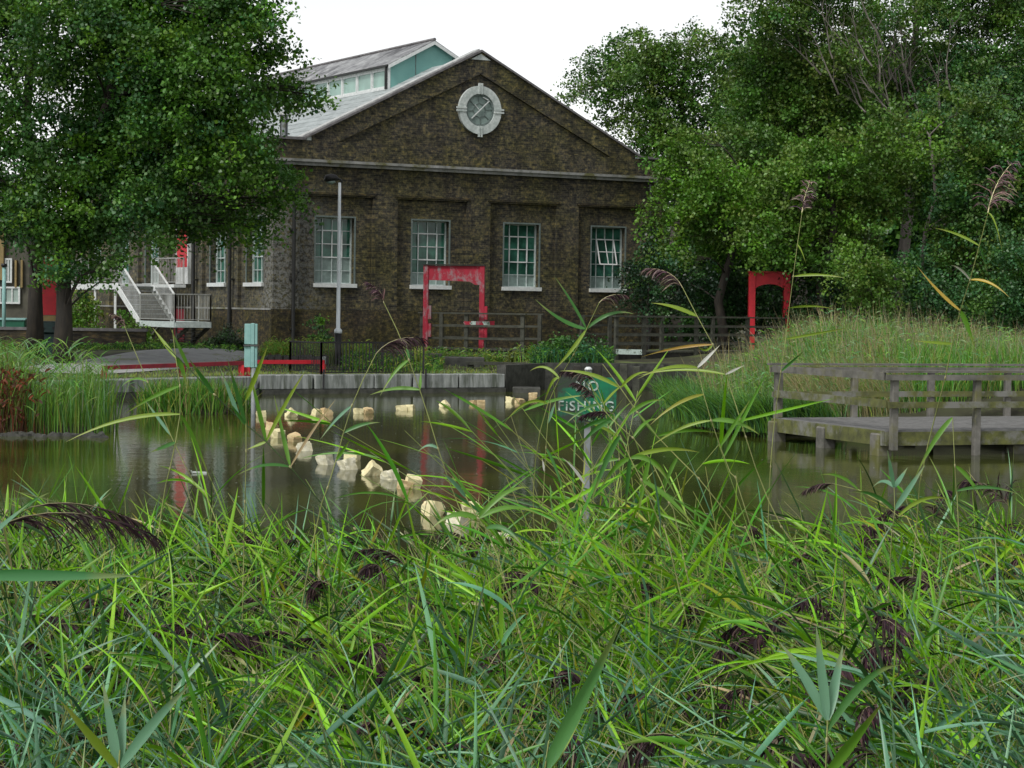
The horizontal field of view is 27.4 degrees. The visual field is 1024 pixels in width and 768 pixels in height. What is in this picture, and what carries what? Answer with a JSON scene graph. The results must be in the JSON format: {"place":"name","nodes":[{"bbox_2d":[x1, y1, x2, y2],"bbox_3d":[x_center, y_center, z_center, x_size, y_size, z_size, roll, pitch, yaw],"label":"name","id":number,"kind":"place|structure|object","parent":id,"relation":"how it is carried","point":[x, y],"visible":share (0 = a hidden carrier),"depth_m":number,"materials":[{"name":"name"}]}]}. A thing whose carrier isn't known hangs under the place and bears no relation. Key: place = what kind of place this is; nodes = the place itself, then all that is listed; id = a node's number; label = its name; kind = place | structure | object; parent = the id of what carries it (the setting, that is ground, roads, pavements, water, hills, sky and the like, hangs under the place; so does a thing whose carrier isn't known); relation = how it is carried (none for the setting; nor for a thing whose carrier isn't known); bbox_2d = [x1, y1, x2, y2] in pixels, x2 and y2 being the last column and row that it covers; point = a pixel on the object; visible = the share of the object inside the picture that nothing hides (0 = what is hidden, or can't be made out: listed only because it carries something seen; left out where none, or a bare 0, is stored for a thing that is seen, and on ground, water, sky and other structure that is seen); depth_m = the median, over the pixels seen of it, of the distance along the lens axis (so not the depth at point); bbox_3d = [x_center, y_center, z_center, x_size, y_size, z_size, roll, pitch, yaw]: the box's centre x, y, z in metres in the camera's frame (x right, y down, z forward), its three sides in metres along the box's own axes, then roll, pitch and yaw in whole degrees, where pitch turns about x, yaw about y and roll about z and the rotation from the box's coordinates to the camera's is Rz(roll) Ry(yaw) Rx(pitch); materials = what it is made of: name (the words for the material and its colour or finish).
{"place":"outdoors","nodes":[
{"label":"outdoors","id":0,"kind":"place"},
{"bbox_2d":[25,348,243,373],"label":"path","id":1,"kind":"structure","parent":0,"point":[165,356],"depth_m":64.79,"materials":[{"name":"concrete"}]},
{"bbox_2d":[0,389,1023,672],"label":"water","id":2,"kind":"structure","parent":0,"point":[120,453],"depth_m":33.03,"materials":[{"name":"liquid"}]},
{"bbox_2d":[0,346,53,433],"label":"dock plant","id":3,"kind":"object","parent":2,"relation":"in","point":[5,403],"visible":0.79,"depth_m":39.63,"materials":[{"name":"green plant"}]},
{"bbox_2d":[244,323,257,427],"bbox_3d":[-5.346,0.174,42.894,0.285,2.832,0.110,1,2,0],"label":"marker board","id":4,"kind":"object","parent":2,"relation":"in","point":[251,338],"visible":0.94,"depth_m":42.84,"materials":[{"name":"metal"}]},
{"bbox_2d":[315,454,333,464],"bbox_3d":[-2.960,1.232,33.263,0.209,0.252,0.210,-13,2,27],"label":"foam block","id":5,"kind":"object","parent":2,"relation":"on","point":[324,459],"depth_m":33.18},
{"bbox_2d":[336,457,357,469],"bbox_3d":[-2.538,1.262,32.318,0.218,0.223,0.219,-14,-2,-41],"label":"foam block","id":6,"kind":"object","parent":2,"relation":"on","point":[348,464],"depth_m":32.25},
{"bbox_2d":[361,460,382,475],"bbox_3d":[-2.084,1.310,31.250,0.209,0.259,0.210,38,13,-25],"label":"foam block","id":7,"kind":"object","parent":2,"relation":"on","point":[373,468],"depth_m":31.16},
{"bbox_2d":[380,468,398,479],"bbox_3d":[-1.783,1.345,30.579,0.193,0.181,0.243,-8,-7,-39],"label":"foam block","id":8,"kind":"object","parent":2,"relation":"on","point":[388,475],"depth_m":30.49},
{"bbox_2d":[405,474,422,488],"bbox_3d":[-1.382,1.398,29.134,0.210,0.239,0.209,14,12,-15],"label":"foam block","id":9,"kind":"object","parent":2,"relation":"on","point":[418,479],"depth_m":29.05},
{"bbox_2d":[421,500,444,515],"bbox_3d":[-0.959,1.534,25.439,0.249,0.224,0.198,13,-11,-38],"label":"foam block","id":10,"kind":"object","parent":2,"relation":"on","point":[438,506],"depth_m":25.36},
{"bbox_2d":[445,511,471,524],"bbox_3d":[-0.621,1.592,24.438,0.205,0.183,0.248,1,-13,32],"label":"foam block","id":11,"kind":"object","parent":2,"relation":"on","point":[454,520],"depth_m":24.34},
{"bbox_2d":[557,367,616,541],"bbox_3d":[0.664,1.144,19.039,0.530,2.600,0.103,1,2,0],"label":"fishing sign","id":12,"kind":"object","parent":2,"relation":"in","point":[572,404],"visible":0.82,"depth_m":18.96,"materials":[{"name":"metal"}]},
{"bbox_2d":[0,0,1023,313],"label":"sky","id":13,"kind":"structure","parent":0,"point":[533,38],"materials":[{"name":"white"}]},
{"bbox_2d":[3,316,1023,437],"bbox_3d":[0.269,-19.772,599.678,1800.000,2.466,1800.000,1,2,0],"label":"ground","id":14,"kind":"structure","parent":0,"point":[941,412],"depth_m":61.39,"materials":[{"name":"soil"}]},
{"bbox_2d":[1,263,6,326],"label":"green pole","id":15,"kind":"object","parent":14,"relation":"on","point":[3,265],"visible":0.83,"depth_m":75.89,"materials":[{"name":"metal"}]},
{"bbox_2d":[0,318,26,326],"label":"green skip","id":16,"kind":"object","parent":14,"relation":"on","point":[16,322],"visible":0.23,"depth_m":77.98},
{"bbox_2d":[0,174,54,317],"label":"house","id":17,"kind":"structure","parent":14,"relation":"on","point":[17,272],"depth_m":107.85,"materials":[{"name":"stone"}]},
{"bbox_2d":[5,258,11,282],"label":"window","id":18,"kind":"structure","parent":17,"relation":"in","point":[8,261],"depth_m":107.73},
{"bbox_2d":[6,287,19,303],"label":"window","id":19,"kind":"structure","parent":17,"relation":"in","point":[12,293],"depth_m":107.81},
{"bbox_2d":[0,0,97,358],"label":"maple tree","id":20,"kind":"object","parent":14,"relation":"on","point":[14,108],"visible":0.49,"depth_m":61.29,"materials":[{"name":"green plant"}]},
{"bbox_2d":[42,256,55,355],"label":"pedestal board","id":21,"kind":"object","parent":14,"relation":"on","point":[49,305],"visible":0.33,"depth_m":65.55,"materials":[{"name":"metal"}]},
{"bbox_2d":[0,431,108,437],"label":"mud bank","id":22,"kind":"structure","parent":14,"relation":"on","point":[92,434],"depth_m":39.20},
{"bbox_2d":[0,336,133,433],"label":"reeds","id":23,"kind":"object","parent":22,"relation":"on","point":[75,406],"visible":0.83,"depth_m":40.57,"materials":[{"name":"green plant"}]},
{"bbox_2d":[0,569,135,580],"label":"reed","id":24,"kind":"object","parent":14,"relation":"on","point":[30,575],"visible":1,"depth_m":3.44,"materials":[{"name":"plant"}]},
{"bbox_2d":[0,327,147,348],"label":"garden wall","id":25,"kind":"structure","parent":14,"relation":"on","point":[104,336],"depth_m":72.00,"materials":[{"name":"brick"}]},
{"bbox_2d":[1,493,154,548],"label":"reed","id":26,"kind":"object","parent":14,"relation":"on","point":[121,518],"visible":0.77,"depth_m":6.21,"materials":[{"name":"plant"}]},
{"bbox_2d":[0,504,168,565],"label":"reed","id":27,"kind":"object","parent":14,"relation":"on","point":[116,524],"visible":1,"depth_m":5.61,"materials":[{"name":"plant"}]},
{"bbox_2d":[72,290,107,327],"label":"bush","id":28,"kind":"object","parent":14,"relation":"on","point":[88,316],"visible":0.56,"depth_m":75.93,"materials":[{"name":"green plant"}]},
{"bbox_2d":[60,680,189,767],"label":"reed","id":29,"kind":"object","parent":14,"relation":"on","point":[118,756],"visible":1,"depth_m":4.02,"materials":[{"name":"plant"}]},
{"bbox_2d":[114,309,161,343],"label":"bush","id":30,"kind":"object","parent":14,"relation":"on","point":[125,318],"visible":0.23,"depth_m":74.44,"materials":[{"name":"green plant"}]},
{"bbox_2d":[70,328,209,667],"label":"reed","id":31,"kind":"object","parent":14,"relation":"on","point":[179,363],"visible":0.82,"depth_m":7.42,"materials":[{"name":"plant"}]},
{"bbox_2d":[71,257,211,344],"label":"steel staircase","id":32,"kind":"structure","parent":14,"relation":"on","point":[148,302],"depth_m":81.91,"materials":[{"name":"metal"}]},
{"bbox_2d":[73,341,243,351],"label":"weeds","id":33,"kind":"object","parent":14,"relation":"on","point":[125,346],"visible":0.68,"depth_m":70.13,"materials":[{"name":"green plant"}]},
{"bbox_2d":[101,361,244,378],"bbox_3d":[-9.226,-0.350,57.471,0.226,0.509,5.027,3,3,41],"label":"knee rail","id":34,"kind":"object","parent":14,"relation":"on","point":[241,367],"visible":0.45,"depth_m":57.58,"materials":[{"name":"metal"}]},
{"bbox_2d":[0,0,347,363],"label":"maple tree","id":35,"kind":"object","parent":14,"relation":"on","point":[159,118],"visible":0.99,"depth_m":59.91,"materials":[{"name":"green plant"}]},
{"bbox_2d":[109,313,277,700],"bbox_3d":[-1.065,0.838,7.851,0.897,2.195,0.071,1,2,0],"label":"reed","id":36,"kind":"object","parent":14,"relation":"on","point":[117,318],"visible":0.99,"depth_m":7.82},
{"bbox_2d":[125,372,262,414],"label":"sedge","id":37,"kind":"object","parent":14,"relation":"on","point":[198,396],"visible":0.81,"depth_m":47.90,"materials":[{"name":"green plant"}]},
{"bbox_2d":[199,323,255,350],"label":"bush","id":38,"kind":"object","parent":14,"relation":"on","point":[230,338],"visible":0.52,"depth_m":72.76,"materials":[{"name":"green plant"}]},
{"bbox_2d":[228,346,267,687],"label":"reed","id":39,"kind":"object","parent":14,"relation":"on","point":[249,391],"visible":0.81,"depth_m":7.00,"materials":[{"name":"plant"}]},
{"bbox_2d":[1,347,529,379],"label":"grass","id":40,"kind":"structure","parent":14,"relation":"on","point":[134,375],"depth_m":61.90,"materials":[{"name":"plant"}]},
{"bbox_2d":[245,360,325,375],"bbox_3d":[-6.482,-0.420,60.037,2.552,0.535,0.218,0,2,-29],"label":"knee rail","id":41,"kind":"object","parent":14,"relation":"on","point":[248,369],"visible":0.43,"depth_m":59.98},
{"bbox_2d":[34,373,540,398],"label":"quay wall","id":42,"kind":"structure","parent":14,"relation":"on","point":[374,383],"depth_m":60.16,"materials":[{"name":"concrete"}]},
{"bbox_2d":[289,340,426,388],"bbox_3d":[-4.514,-0.560,61.422,3.326,1.368,2.465,0,2,-30],"label":"railing fence","id":43,"kind":"object","parent":42,"relation":"on","point":[320,357],"visible":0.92,"depth_m":60.80,"materials":[{"name":"metal"}]},
{"bbox_2d":[258,336,374,363],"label":"weeds","id":44,"kind":"object","parent":14,"relation":"on","point":[275,348],"visible":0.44,"depth_m":67.10,"materials":[{"name":"green plant"}]},
{"bbox_2d":[165,328,471,712],"bbox_3d":[-0.467,0.850,7.253,1.476,2.072,0.110,1,2,-3],"label":"reed","id":45,"kind":"object","parent":14,"relation":"on","point":[204,381],"visible":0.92,"depth_m":7.21,"materials":[{"name":"plant"}]},
{"bbox_2d":[302,313,334,346],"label":"shrub","id":46,"kind":"object","parent":14,"relation":"on","point":[321,334],"visible":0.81,"depth_m":71.62,"materials":[{"name":"green plant"}]},
{"bbox_2d":[324,174,342,365],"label":"street lamp","id":47,"kind":"object","parent":14,"relation":"on","point":[330,178],"visible":0.96,"depth_m":65.87,"materials":[{"name":"metal"}]},
{"bbox_2d":[279,337,430,731],"bbox_3d":[-0.586,0.849,7.035,0.608,2.019,0.054,1,2,0],"label":"reed","id":48,"kind":"object","parent":14,"relation":"on","point":[408,341],"visible":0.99,"depth_m":7.01,"materials":[{"name":"plant"}]},
{"bbox_2d":[68,38,671,349],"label":"pump house","id":49,"kind":"structure","parent":14,"relation":"on","point":[526,192],"depth_m":79.89,"materials":[{"name":"brick"}]},
{"bbox_2d":[144,224,158,283],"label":"window","id":50,"kind":"structure","parent":49,"relation":"in","point":[152,255],"depth_m":87.78,"materials":[{"name":"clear glass"}]},
{"bbox_2d":[175,235,190,283],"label":"door","id":51,"kind":"structure","parent":49,"relation":"in","point":[187,268],"depth_m":83.43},
{"bbox_2d":[207,234,225,286],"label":"window","id":52,"kind":"structure","parent":49,"relation":"in","point":[221,268],"depth_m":81.26,"materials":[{"name":"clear glass"}]},
{"bbox_2d":[243,215,263,285],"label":"window","id":53,"kind":"structure","parent":49,"relation":"in","point":[258,264],"depth_m":78.09,"materials":[{"name":"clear glass"}]},
{"bbox_2d":[313,215,356,287],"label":"window","id":54,"kind":"structure","parent":49,"relation":"in","point":[325,243],"depth_m":77.39,"materials":[{"name":"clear glass"}]},
{"bbox_2d":[410,219,451,289],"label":"window","id":55,"kind":"structure","parent":49,"relation":"in","point":[428,236],"depth_m":79.34,"materials":[{"name":"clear glass"}]},
{"bbox_2d":[456,83,503,136],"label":"round window","id":56,"kind":"structure","parent":49,"relation":"in","point":[479,110],"depth_m":79.79,"materials":[{"name":"stone"}]},
{"bbox_2d":[501,222,541,290],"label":"window","id":57,"kind":"structure","parent":49,"relation":"in","point":[519,239],"depth_m":81.36,"materials":[{"name":"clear glass"}]},
{"bbox_2d":[589,225,626,292],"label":"window","id":58,"kind":"structure","parent":49,"relation":"in","point":[606,241],"depth_m":83.31,"materials":[{"name":"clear glass"}]},
{"bbox_2d":[337,347,444,373],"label":"weeds","id":59,"kind":"object","parent":14,"relation":"on","point":[432,365],"visible":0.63,"depth_m":63.71,"materials":[{"name":"green plant"}]},
{"bbox_2d":[412,345,431,371],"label":"weeds","id":60,"kind":"object","parent":14,"relation":"on","point":[418,353],"visible":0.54,"depth_m":63.70,"materials":[{"name":"green plant"}]},
{"bbox_2d":[371,351,527,367],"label":"abutment","id":61,"kind":"object","parent":14,"relation":"on","point":[469,362],"visible":0.28,"depth_m":68.72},
{"bbox_2d":[418,312,544,358],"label":"footbridge","id":62,"kind":"object","parent":61,"relation":"on","point":[466,337],"visible":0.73,"depth_m":70.30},
{"bbox_2d":[422,264,487,349],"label":"portal frame","id":63,"kind":"object","parent":62,"relation":"on","point":[473,274],"visible":0.82,"depth_m":70.33,"materials":[{"name":"metal"}]},
{"bbox_2d":[463,321,494,325],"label":"arrow sign","id":64,"kind":"object","parent":62,"relation":"attached to","point":[479,322],"visible":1,"depth_m":70.17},
{"bbox_2d":[362,281,551,693],"bbox_3d":[-0.044,0.801,8.039,1.092,2.372,0.119,1,2,0],"label":"reed","id":65,"kind":"object","parent":14,"relation":"on","point":[381,296],"visible":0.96,"depth_m":8.01,"materials":[{"name":"plant"}]},
{"bbox_2d":[412,342,536,365],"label":"weeds","id":66,"kind":"object","parent":14,"relation":"on","point":[487,356],"visible":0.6,"depth_m":69.48,"materials":[{"name":"green plant"}]},
{"bbox_2d":[430,473,569,767],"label":"reed","id":67,"kind":"object","parent":14,"relation":"on","point":[485,511],"visible":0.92,"depth_m":6.63,"materials":[{"name":"plant"}]},
{"bbox_2d":[0,349,1023,767],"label":"reed bed","id":68,"kind":"object","parent":14,"relation":"on","point":[962,717],"visible":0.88,"depth_m":6.90,"materials":[{"name":"plant"}]},
{"bbox_2d":[0,475,1023,767],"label":"seed heads","id":69,"kind":"object","parent":68,"relation":"attached to","point":[892,627],"visible":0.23,"depth_m":6.85,"materials":[{"name":"plant"}]},
{"bbox_2d":[536,402,565,667],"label":"reed","id":70,"kind":"object","parent":14,"relation":"on","point":[548,451],"visible":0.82,"depth_m":8.02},
{"bbox_2d":[524,330,610,362],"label":"bush","id":71,"kind":"object","parent":14,"relation":"on","point":[561,338],"visible":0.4,"depth_m":66.66,"materials":[{"name":"green plant"}]},
{"bbox_2d":[506,279,632,635],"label":"reed","id":72,"kind":"object","parent":14,"relation":"on","point":[615,297],"visible":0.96,"depth_m":8.24,"materials":[{"name":"plant"}]},
{"bbox_2d":[528,341,617,362],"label":"weeds","id":73,"kind":"object","parent":14,"relation":"on","point":[583,357],"visible":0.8,"depth_m":66.06,"materials":[{"name":"green plant"}]},
{"bbox_2d":[543,620,622,767],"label":"reed","id":74,"kind":"object","parent":14,"relation":"on","point":[563,736],"visible":1,"depth_m":3.72,"materials":[{"name":"plant"}]},
{"bbox_2d":[519,395,661,705],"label":"reed","id":75,"kind":"object","parent":14,"relation":"on","point":[637,407],"visible":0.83,"depth_m":7.61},
{"bbox_2d":[557,371,629,668],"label":"reed","id":76,"kind":"object","parent":14,"relation":"on","point":[570,374],"visible":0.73,"depth_m":8.21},
{"bbox_2d":[576,411,625,650],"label":"reed","id":77,"kind":"object","parent":14,"relation":"on","point":[593,415],"visible":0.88,"depth_m":8.01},
{"bbox_2d":[497,362,705,391],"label":"retaining wall","id":78,"kind":"structure","parent":14,"relation":"on","point":[525,375],"depth_m":65.23,"materials":[{"name":"concrete"}]},
{"bbox_2d":[616,349,641,354],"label":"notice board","id":79,"kind":"object","parent":14,"relation":"on","point":[630,351],"visible":0.86,"depth_m":69.27,"materials":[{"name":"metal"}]},
{"bbox_2d":[569,382,707,678],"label":"reed","id":80,"kind":"object","parent":14,"relation":"on","point":[601,423],"visible":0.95,"depth_m":7.42,"materials":[{"name":"plant"}]},
{"bbox_2d":[550,16,754,341],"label":"broadleaf tree","id":81,"kind":"object","parent":14,"relation":"on","point":[634,66],"visible":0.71,"depth_m":90.51,"materials":[{"name":"green plant"}]},
{"bbox_2d":[605,224,727,349],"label":"bush","id":82,"kind":"object","parent":14,"relation":"on","point":[653,293],"visible":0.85,"depth_m":74.92,"materials":[{"name":"green plant"}]},
{"bbox_2d":[590,435,745,748],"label":"reed","id":83,"kind":"object","parent":14,"relation":"on","point":[621,462],"visible":0.86,"depth_m":7.02,"materials":[{"name":"plant"}]},
{"bbox_2d":[565,364,797,653],"bbox_3d":[0.812,0.947,7.818,1.293,2.031,0.107,1,2,0],"label":"reed","id":84,"kind":"object","parent":14,"relation":"on","point":[604,379],"visible":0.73,"depth_m":7.81,"materials":[{"name":"plant"}]},
{"bbox_2d":[621,109,791,349],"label":"broadleaf tree","id":85,"kind":"object","parent":14,"relation":"on","point":[713,171],"visible":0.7,"depth_m":77.42,"materials":[{"name":"green plant"}]},
{"bbox_2d":[638,345,789,690],"bbox_3d":[0.815,0.891,7.435,0.774,2.054,0.081,1,2,0],"label":"reed","id":86,"kind":"object","parent":14,"relation":"on","point":[735,422],"visible":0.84,"depth_m":7.41,"materials":[{"name":"plant"}]},
{"bbox_2d":[646,259,817,348],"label":"bush","id":87,"kind":"object","parent":14,"relation":"on","point":[734,301],"visible":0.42,"depth_m":79.40,"materials":[{"name":"green plant"}]},
{"bbox_2d":[639,268,837,653],"bbox_3d":[1.002,0.763,7.619,1.118,2.353,0.110,1,2,4],"label":"reed","id":88,"kind":"object","parent":14,"relation":"on","point":[666,277],"visible":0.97,"depth_m":7.60,"materials":[{"name":"plant"}]},
{"bbox_2d":[692,0,906,332],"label":"tree","id":89,"kind":"object","parent":14,"relation":"on","point":[803,103],"visible":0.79,"depth_m":82.11,"materials":[{"name":"green plant"}]},
{"bbox_2d":[763,180,845,674],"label":"reed","id":90,"kind":"object","parent":14,"relation":"on","point":[804,201],"visible":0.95,"depth_m":8.59,"materials":[{"name":"plant"}]},
{"bbox_2d":[763,228,864,333],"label":"bush","id":91,"kind":"object","parent":14,"relation":"on","point":[804,310],"visible":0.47,"depth_m":75.70,"materials":[{"name":"green plant"}]},
{"bbox_2d":[638,296,1023,437],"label":"mound grass","id":92,"kind":"structure","parent":14,"relation":"on","point":[693,410],"depth_m":45.60,"materials":[{"name":"plant"}]},
{"bbox_2d":[719,94,947,324],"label":"broadleaf tree","id":93,"kind":"object","parent":14,"relation":"on","point":[832,213],"visible":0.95,"depth_m":75.03,"materials":[{"name":"green plant"}]},
{"bbox_2d":[780,626,898,767],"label":"reed","id":94,"kind":"object","parent":14,"relation":"on","point":[824,698],"visible":1,"depth_m":4.03,"materials":[{"name":"plant"}]},
{"bbox_2d":[762,349,917,416],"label":"straw reeds","id":95,"kind":"object","parent":14,"relation":"on","point":[821,388],"visible":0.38,"depth_m":43.27,"materials":[{"name":"green plant"}]},
{"bbox_2d":[663,7,1023,341],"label":"woodland","id":96,"kind":"object","parent":14,"relation":"on","point":[893,233],"visible":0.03,"depth_m":99.65,"materials":[{"name":"green plant"}]},
{"bbox_2d":[816,219,920,329],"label":"bush","id":97,"kind":"object","parent":14,"relation":"on","point":[865,276],"visible":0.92,"depth_m":71.48,"materials":[{"name":"green plant"}]},
{"bbox_2d":[850,450,924,759],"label":"reed","id":98,"kind":"object","parent":14,"relation":"on","point":[893,483],"visible":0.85,"depth_m":6.42,"materials":[{"name":"plant"}]},
{"bbox_2d":[767,363,1023,455],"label":"fishing platform","id":99,"kind":"structure","parent":14,"relation":"on","point":[893,431],"depth_m":38.56,"materials":[{"name":"wood"}]},
{"bbox_2d":[801,473,999,739],"bbox_3d":[1.402,1.070,6.861,0.964,1.557,0.077,1,2,-2],"label":"reed","id":100,"kind":"object","parent":14,"relation":"on","point":[814,488],"visible":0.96,"depth_m":6.82,"materials":[{"name":"plant"}]},
{"bbox_2d":[815,0,1023,325],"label":"broadleaf tree","id":101,"kind":"object","parent":14,"relation":"on","point":[996,18],"visible":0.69,"depth_m":88.43,"materials":[{"name":"green plant"}]},
{"bbox_2d":[884,239,1003,335],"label":"bush","id":102,"kind":"object","parent":14,"relation":"on","point":[930,293],"visible":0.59,"depth_m":73.66,"materials":[{"name":"green plant"}]},
{"bbox_2d":[883,70,1023,308],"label":"broadleaf tree","id":103,"kind":"object","parent":14,"relation":"on","point":[985,152],"visible":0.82,"depth_m":75.59,"materials":[{"name":"green plant"}]},
{"bbox_2d":[905,161,1022,676],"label":"reed","id":104,"kind":"object","parent":14,"relation":"on","point":[962,315],"visible":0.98,"depth_m":7.45,"materials":[{"name":"plant"}]},
{"bbox_2d":[916,417,1018,648],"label":"reed","id":105,"kind":"object","parent":14,"relation":"on","point":[941,430],"visible":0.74,"depth_m":7.21,"materials":[{"name":"plant"}]},
{"bbox_2d":[935,214,1023,337],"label":"bush","id":106,"kind":"object","parent":14,"relation":"on","point":[1013,303],"visible":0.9,"depth_m":72.21,"materials":[{"name":"green plant"}]},
{"bbox_2d":[867,336,1023,411],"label":"lush grass","id":107,"kind":"structure","parent":0,"point":[949,384],"depth_m":44.48,"materials":[{"name":"plant"}]},
{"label":"abutment","id":108,"kind":"object","parent":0,"visible":0},
{"bbox_2d":[579,315,788,359],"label":"footbridge","id":109,"kind":"object","parent":108,"relation":"on","point":[661,334],"visible":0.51,"depth_m":71.71,"materials":[{"name":"wood"}]},
{"bbox_2d":[748,271,790,349],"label":"portal frame","id":110,"kind":"object","parent":109,"relation":"on","point":[760,279],"visible":0.55,"depth_m":75.58,"materials":[{"name":"metal"}]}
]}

